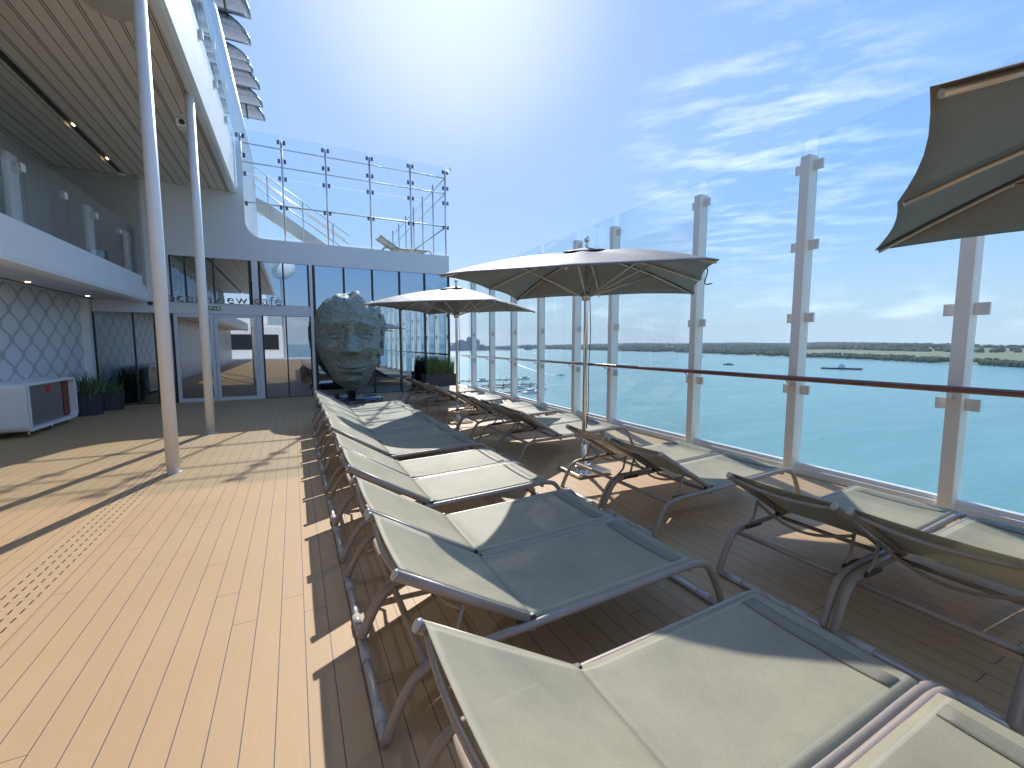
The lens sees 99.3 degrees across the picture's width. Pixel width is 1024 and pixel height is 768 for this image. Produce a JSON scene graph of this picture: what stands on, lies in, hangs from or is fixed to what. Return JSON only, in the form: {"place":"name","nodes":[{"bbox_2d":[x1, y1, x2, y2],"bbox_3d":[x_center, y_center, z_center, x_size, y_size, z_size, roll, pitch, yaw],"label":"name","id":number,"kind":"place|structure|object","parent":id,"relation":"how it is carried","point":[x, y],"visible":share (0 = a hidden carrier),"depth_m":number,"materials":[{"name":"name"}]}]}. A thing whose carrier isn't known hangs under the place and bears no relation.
{"place":"outdoors","nodes":[
{"label":"outdoors","id":0,"kind":"place"},
{"bbox_2d":[191,0,250,19],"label":"awning","id":1,"kind":"object","parent":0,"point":[239,8],"visible":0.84,"depth_m":15.86,"materials":[{"name":"fabric"}]},
{"bbox_2d":[192,3,250,45],"bbox_3d":[-11.708,-13.593,16.110,3.500,1.020,1.020,-3,6,-26],"label":"awning","id":2,"kind":"object","parent":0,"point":[233,30],"visible":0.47,"depth_m":16.27,"materials":[{"name":"fabric"}]},
{"bbox_2d":[203,34,248,62],"bbox_3d":[-12.003,-13.112,16.680,3.300,0.660,0.660,-3,6,-26],"label":"awning","id":3,"kind":"object","parent":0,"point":[235,52],"visible":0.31,"depth_m":16.96,"materials":[{"name":"fabric"}]},
{"bbox_2d":[206,52,253,72],"bbox_3d":[-12.271,-13.257,17.317,3.400,0.820,0.820,-3,6,-26],"label":"awning","id":4,"kind":"object","parent":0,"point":[240,65],"visible":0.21,"depth_m":17.70,"materials":[{"name":"fabric"}]},
{"bbox_2d":[210,63,259,89],"bbox_3d":[-12.459,-13.136,18.020,3.500,1.020,1.020,-3,6,-26],"label":"awning","id":5,"kind":"object","parent":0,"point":[245,79],"visible":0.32,"depth_m":18.27,"materials":[{"name":"fabric"}]},
{"bbox_2d":[217,81,262,107],"bbox_3d":[-12.728,-12.788,18.703,3.500,0.980,0.980,-3,6,-26],"label":"awning","id":6,"kind":"object","parent":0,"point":[247,96],"visible":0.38,"depth_m":18.94,"materials":[{"name":"fabric"}]},
{"bbox_2d":[220,99,265,121],"bbox_3d":[-12.996,-12.598,19.372,3.500,1.020,1.020,-3,6,-26],"label":"awning","id":7,"kind":"object","parent":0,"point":[252,112],"visible":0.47,"depth_m":19.64,"materials":[{"name":"fabric"}]},
{"bbox_2d":[450,346,509,350],"bbox_3d":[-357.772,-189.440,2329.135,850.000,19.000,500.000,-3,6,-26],"label":"city quay","id":8,"kind":"structure","parent":0,"point":[501,348],"depth_m":2516.73,"materials":[{"name":"grey concrete"}]},
{"bbox_2d":[458,340,464,349],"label":"city building","id":9,"kind":"structure","parent":8,"relation":"on","point":[462,344],"depth_m":2156.65,"materials":[{"name":"grey concrete"}]},
{"bbox_2d":[465,341,468,349],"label":"city building","id":10,"kind":"structure","parent":8,"relation":"on","point":[466,345],"depth_m":2170.41,"materials":[{"name":"grey concrete"}]},
{"bbox_2d":[466,337,470,349],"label":"city building","id":11,"kind":"structure","parent":8,"relation":"on","point":[468,339],"depth_m":2180.37,"materials":[{"name":"grey concrete"}]},
{"bbox_2d":[477,339,479,349],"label":"city building","id":12,"kind":"structure","parent":8,"relation":"on","point":[478,344],"depth_m":2207.35,"materials":[{"name":"grey concrete"}]},
{"bbox_2d":[0,391,1023,767],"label":"deck","id":13,"kind":"structure","parent":0,"point":[196,613],"depth_m":2.70,"materials":[{"name":"brown wood"}]},
{"bbox_2d":[0,377,78,436],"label":"towel cabinet","id":14,"kind":"object","parent":13,"relation":"on","point":[28,405],"visible":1,"depth_m":7.80,"materials":[{"name":"white paint"}]},
{"bbox_2d":[0,281,85,434],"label":"patterned wall","id":15,"kind":"structure","parent":13,"relation":"on","point":[41,334],"depth_m":8.92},
{"bbox_2d":[58,371,109,416],"bbox_3d":[-9.668,0.211,9.806,0.870,0.980,0.906,-3,6,-26],"label":"potted plant","id":16,"kind":"object","parent":13,"relation":"on","point":[90,397],"visible":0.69,"depth_m":9.73,"materials":[{"name":"green plant"}]},
{"bbox_2d":[98,377,124,410],"bbox_3d":[-9.843,0.227,10.626,0.762,0.799,0.784,-1,5,-6],"label":"potted plant","id":17,"kind":"object","parent":13,"relation":"on","point":[114,396],"visible":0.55,"depth_m":10.51,"materials":[{"name":"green plant"}]},
{"bbox_2d":[0,400,238,650],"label":"deck drain","id":18,"kind":"object","parent":13,"relation":"on","point":[29,591],"visible":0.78,"depth_m":3.44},
{"bbox_2d":[131,0,181,473],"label":"white column","id":19,"kind":"structure","parent":13,"relation":"on","point":[152,185],"depth_m":5.14,"materials":[{"name":"paint"}]},
{"bbox_2d":[184,92,216,433],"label":"white column","id":20,"kind":"structure","parent":13,"relation":"on","point":[190,115],"depth_m":7.54,"materials":[{"name":"paint"}]},
{"bbox_2d":[79,140,449,404],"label":"cafe building","id":21,"kind":"structure","parent":13,"relation":"on","point":[263,350],"depth_m":12.46,"materials":[{"name":"grey paint"}]},
{"bbox_2d":[0,149,146,301],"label":"side balcony","id":22,"kind":"structure","parent":21,"relation":"attached to","point":[31,256],"depth_m":7.44,"materials":[{"name":"white paint"}]},
{"bbox_2d":[0,131,146,285],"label":"promenade wall","id":23,"kind":"structure","parent":22,"relation":"on","point":[113,201],"depth_m":10.54,"materials":[{"name":"grey paint"}]},
{"bbox_2d":[0,157,5,214],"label":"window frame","id":24,"kind":"structure","parent":23,"relation":"in","point":[2,198],"depth_m":8.47,"materials":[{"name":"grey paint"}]},
{"bbox_2d":[0,0,236,192],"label":"overhead deck","id":25,"kind":"structure","parent":23,"relation":"on","point":[68,88],"depth_m":7.28,"materials":[{"name":"white metal"}]},
{"bbox_2d":[173,113,186,131],"bbox_3d":[-6.083,-4.835,8.010,0.250,0.239,0.297,-3,6,-26],"label":"security camera","id":26,"kind":"object","parent":25,"relation":"attached to","point":[180,120],"visible":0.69,"depth_m":7.96,"materials":[{"name":"paint"}]},
{"bbox_2d":[199,29,227,123],"bbox_3d":[-4.995,-6.519,6.721,0.055,1.250,11.210,-3,6,-26],"label":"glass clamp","id":27,"kind":"object","parent":25,"relation":"attached to","point":[201,36],"visible":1,"depth_m":8.90,"materials":[{"name":"metal"}]},
{"bbox_2d":[173,314,217,402],"bbox_3d":[-8.707,-0.710,12.006,0.895,2.410,0.050,-3,6,-26],"label":"sliding door","id":28,"kind":"structure","parent":21,"relation":"in","point":[186,326],"depth_m":11.95,"materials":[{"name":"grey paint"}]},
{"bbox_2d":[208,306,220,310],"bbox_3d":[-8.258,-2.098,12.081,0.280,0.110,0.022,-3,6,-26],"label":"exit sign","id":29,"kind":"object","parent":21,"relation":"attached to","point":[216,308],"visible":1,"depth_m":12.07,"materials":[{"name":"green paint"}]},
{"bbox_2d":[168,295,280,304],"bbox_3d":[-7.990,-2.376,12.150,2.720,0.226,0.040,-3,6,-26],"label":"cafe sign","id":30,"kind":"object","parent":21,"relation":"attached to","point":[186,298],"visible":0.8,"depth_m":12.17,"materials":[{"name":"grey metal"}]},
{"bbox_2d":[201,0,258,237],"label":"glass railing","id":31,"kind":"object","parent":21,"relation":"on","point":[223,62],"visible":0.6,"depth_m":14.52,"materials":[{"name":"clear glass"}]},
{"bbox_2d":[213,315,260,400],"bbox_3d":[-7.837,-0.750,12.439,1.030,2.410,0.050,-3,6,-26],"label":"sliding door","id":32,"kind":"structure","parent":21,"relation":"in","point":[236,338],"depth_m":12.43,"materials":[{"name":"grey paint"}]},
{"bbox_2d":[235,132,450,255],"bbox_3d":[-8.272,-6.157,18.039,8.175,2.949,11.459,-3,6,-26],"label":"deck railing","id":33,"kind":"object","parent":21,"relation":"on","point":[370,191],"visible":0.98,"depth_m":13.71,"materials":[{"name":"metal"}]},
{"bbox_2d":[254,167,348,245],"bbox_3d":[-7.849,-6.101,16.268,3.651,3.124,1.048,-3,6,-26],"label":"stair","id":34,"kind":"object","parent":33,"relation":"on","point":[273,215],"visible":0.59,"depth_m":15.78,"materials":[{"name":"white paint"}]},
{"bbox_2d":[375,235,431,254],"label":"sun lounger","id":35,"kind":"object","parent":21,"relation":"on","point":[385,242],"visible":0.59,"depth_m":15.51,"materials":[{"name":"beige metal"}]},
{"bbox_2d":[316,394,382,407],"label":"round plinth","id":36,"kind":"structure","parent":13,"relation":"on","point":[362,398],"depth_m":11.22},
{"bbox_2d":[314,291,385,397],"bbox_3d":[-4.176,-1.026,11.277,1.463,2.773,1.549,3,6,28],"label":"head sculpture","id":37,"kind":"object","parent":36,"relation":"on","point":[349,333],"visible":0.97,"depth_m":10.82,"materials":[{"name":"grey stone"}]},
{"bbox_2d":[311,388,405,428],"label":"sun lounger","id":38,"kind":"object","parent":13,"relation":"on","point":[376,405],"visible":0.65,"depth_m":8.75,"materials":[{"name":"beige metal"}]},
{"bbox_2d":[312,392,419,436],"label":"sun lounger","id":39,"kind":"object","parent":13,"relation":"on","point":[384,410],"visible":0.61,"depth_m":8.03,"materials":[{"name":"taupe mesh fabric"},{"name":"metal"}]},
{"bbox_2d":[314,397,430,446],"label":"sun lounger","id":40,"kind":"object","parent":13,"relation":"on","point":[390,417],"visible":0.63,"depth_m":7.33,"materials":[{"name":"taupe mesh fabric"},{"name":"metal"}]},
{"bbox_2d":[316,402,446,458],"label":"sun lounger","id":41,"kind":"object","parent":13,"relation":"on","point":[399,424],"visible":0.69,"depth_m":6.63,"materials":[{"name":"taupe mesh fabric"},{"name":"metal"}]},
{"bbox_2d":[319,409,471,472],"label":"sun lounger","id":42,"kind":"object","parent":13,"relation":"on","point":[411,433],"visible":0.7,"depth_m":5.97,"materials":[{"name":"taupe mesh fabric"},{"name":"metal"}]},
{"bbox_2d":[322,417,486,492],"bbox_3d":[-1.246,0.748,5.388,2.034,0.723,0.707,-3,6,-26],"label":"sun lounger","id":43,"kind":"object","parent":13,"relation":"on","point":[413,447],"visible":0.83,"depth_m":5.27,"materials":[{"name":"taupe mesh fabric"},{"name":"metal"}]},
{"bbox_2d":[327,432,531,524],"bbox_3d":[-0.816,0.827,4.532,2.034,0.723,0.707,-3,6,-26],"label":"sun lounger","id":44,"kind":"object","parent":13,"relation":"on","point":[424,467],"visible":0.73,"depth_m":4.45,"materials":[{"name":"taupe mesh fabric"},{"name":"metal"}]},
{"bbox_2d":[399,376,471,402],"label":"sun lounger","id":45,"kind":"object","parent":13,"relation":"on","point":[443,388],"visible":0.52,"depth_m":12.22,"materials":[{"name":"beige metal"}]},
{"bbox_2d":[422,356,455,393],"bbox_3d":[-2.394,-0.336,14.434,1.080,1.219,0.612,-3,6,-26],"label":"potted plant","id":46,"kind":"object","parent":13,"relation":"on","point":[440,373],"visible":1,"depth_m":14.24,"materials":[{"name":"green plant"}]},
{"bbox_2d":[405,378,480,406],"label":"sun lounger","id":47,"kind":"object","parent":13,"relation":"on","point":[462,390],"visible":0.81,"depth_m":11.48,"materials":[{"name":"beige metal"}]},
{"bbox_2d":[333,446,560,561],"bbox_3d":[-0.501,0.884,3.906,2.034,0.723,0.707,-3,6,-26],"label":"sun lounger","id":48,"kind":"object","parent":13,"relation":"on","point":[459,487],"visible":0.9,"depth_m":3.78,"materials":[{"name":"taupe mesh fabric"},{"name":"metal"}]},
{"bbox_2d":[361,279,534,424],"bbox_3d":[-1.109,-0.659,8.829,2.650,2.892,2.632,2,6,17],"label":"parasol","id":49,"kind":"object","parent":13,"relation":"on","point":[455,300],"visible":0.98,"depth_m":8.76,"materials":[{"name":"beige fabric"}]},
{"bbox_2d":[417,381,493,413],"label":"sun lounger","id":50,"kind":"object","parent":13,"relation":"on","point":[467,394],"visible":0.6,"depth_m":10.51,"materials":[{"name":"beige metal"}]},
{"bbox_2d":[425,383,512,417],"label":"sun lounger","id":51,"kind":"object","parent":13,"relation":"on","point":[487,398],"visible":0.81,"depth_m":9.80,"materials":[{"name":"beige metal"}]},
{"bbox_2d":[344,476,624,638],"bbox_3d":[-0.079,0.962,3.064,2.034,0.723,0.707,-3,6,-26],"label":"sun lounger","id":52,"kind":"object","parent":13,"relation":"on","point":[483,530],"visible":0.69,"depth_m":2.96,"materials":[{"name":"taupe mesh fabric"},{"name":"metal"}]},
{"bbox_2d":[444,389,546,430],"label":"sun lounger","id":53,"kind":"object","parent":13,"relation":"on","point":[514,405],"visible":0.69,"depth_m":8.61,"materials":[{"name":"taupe mesh fabric"},{"name":"metal"}]},
{"bbox_2d":[456,393,563,438],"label":"sun lounger","id":54,"kind":"object","parent":13,"relation":"on","point":[535,410],"visible":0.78,"depth_m":7.90,"materials":[{"name":"woven sling fabric"},{"name":"taupe metal"}]},
{"bbox_2d":[477,399,602,450],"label":"sun lounger","id":55,"kind":"object","parent":13,"relation":"on","point":[556,419],"visible":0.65,"depth_m":7.04,"materials":[{"name":"beige metal"}]},
{"bbox_2d":[358,512,723,746],"bbox_3d":[0.234,1.019,2.442,2.034,0.723,0.707,-3,6,-27],"label":"sun lounger","id":56,"kind":"object","parent":13,"relation":"on","point":[550,579],"visible":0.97,"depth_m":2.28,"materials":[{"name":"woven sling fabric"},{"name":"taupe metal"}]},
{"bbox_2d":[496,405,633,462],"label":"sun lounger","id":57,"kind":"object","parent":13,"relation":"on","point":[560,431],"visible":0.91,"depth_m":6.33,"materials":[{"name":"beige metal"}]},
{"bbox_2d":[439,236,719,478],"bbox_3d":[0.912,-0.339,5.360,2.650,2.892,2.632,2,6,18],"label":"parasol","id":58,"kind":"object","parent":13,"relation":"on","point":[586,273],"visible":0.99,"depth_m":5.34,"materials":[{"name":"beige fabric"}]},
{"bbox_2d":[560,424,725,508],"bbox_3d":[1.589,0.790,4.925,2.034,0.723,0.707,-3,6,-26],"label":"sun lounger","id":59,"kind":"object","parent":13,"relation":"on","point":[679,451],"visible":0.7,"depth_m":4.82,"materials":[{"name":"beige metal"}]},
{"bbox_2d":[412,589,939,767],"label":"sun lounger","id":60,"kind":"object","parent":13,"relation":"on","point":[756,678],"visible":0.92,"depth_m":1.47,"materials":[{"name":"beige fabric"}]},
{"bbox_2d":[601,437,800,537],"bbox_3d":[1.910,0.849,4.287,2.034,0.723,0.707,-3,6,-26],"label":"sun lounger","id":61,"kind":"object","parent":13,"relation":"on","point":[708,473],"visible":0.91,"depth_m":4.16,"materials":[{"name":"beige metal"}]},
{"bbox_2d":[461,154,1023,527],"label":"glass wind screen","id":62,"kind":"object","parent":13,"relation":"on","point":[956,403],"visible":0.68,"depth_m":5.26,"materials":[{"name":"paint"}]},
{"bbox_2d":[716,472,967,627],"bbox_3d":[2.478,0.954,3.156,2.034,0.723,0.707,-3,6,-27],"label":"sun lounger","id":63,"kind":"object","parent":13,"relation":"on","point":[829,509],"visible":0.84,"depth_m":2.98,"materials":[{"name":"beige metal"}]},
{"bbox_2d":[829,507,1023,730],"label":"sun lounger","id":64,"kind":"object","parent":13,"relation":"on","point":[989,549],"visible":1,"depth_m":2.25,"materials":[{"name":"beige metal"}]},
{"bbox_2d":[834,686,1023,767],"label":"sun lounger","id":65,"kind":"object","parent":13,"relation":"on","point":[939,727],"visible":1,"depth_m":1.36,"materials":[{"name":"beige metal"}]},
{"bbox_2d":[875,61,1023,252],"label":"parasol","id":66,"kind":"object","parent":13,"relation":"on","point":[967,180],"visible":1,"depth_m":1.99,"materials":[{"name":"grey fabric"}]},
{"bbox_2d":[204,0,1023,344],"label":"sky","id":67,"kind":"structure","parent":0,"point":[555,124],"materials":[{"name":"blue"}]},
{"bbox_2d":[450,344,1023,513],"bbox_3d":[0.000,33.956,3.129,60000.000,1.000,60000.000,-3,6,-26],"label":"sea","id":68,"kind":"structure","parent":0,"point":[892,435],"depth_m":223.83,"materials":[{"name":"liquid"}]},
{"bbox_2d":[477,378,488,381],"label":"motorboat","id":69,"kind":"object","parent":68,"relation":"on","point":[482,379],"visible":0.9,"depth_m":388.99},
{"bbox_2d":[460,377,518,381],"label":"pontoon","id":70,"kind":"object","parent":68,"relation":"on","point":[506,379],"visible":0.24,"depth_m":399.16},
{"bbox_2d":[466,381,534,386],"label":"pontoon","id":71,"kind":"object","parent":68,"relation":"on","point":[503,384],"visible":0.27,"depth_m":355.85,"materials":[{"name":"grey"}]},
{"bbox_2d":[481,383,533,388],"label":"pontoon","id":72,"kind":"object","parent":68,"relation":"on","point":[503,387],"visible":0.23,"depth_m":338.51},
{"bbox_2d":[524,345,531,349],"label":"ferry","id":73,"kind":"object","parent":68,"relation":"on","point":[528,347],"visible":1,"depth_m":2446.36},
{"bbox_2d":[521,389,536,393],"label":"motorboat","id":74,"kind":"object","parent":68,"relation":"on","point":[530,391],"visible":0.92,"depth_m":294.84,"materials":[{"name":"white plastic"}]},
{"bbox_2d":[507,342,1023,366],"bbox_3d":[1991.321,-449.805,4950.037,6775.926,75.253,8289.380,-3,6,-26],"label":"woods","id":75,"kind":"object","parent":68,"relation":"on","point":[767,349],"visible":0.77,"depth_m":1713.43,"materials":[{"name":"green plant"}]},
{"bbox_2d":[821,364,862,369],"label":"mooring barge","id":76,"kind":"object","parent":68,"relation":"on","point":[841,366],"visible":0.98,"depth_m":577.42},
{"bbox_2d":[551,344,1023,367],"bbox_3d":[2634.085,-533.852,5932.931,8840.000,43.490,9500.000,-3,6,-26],"label":"hills","id":77,"kind":"structure","parent":0,"point":[1007,354],"depth_m":1262.10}
]}

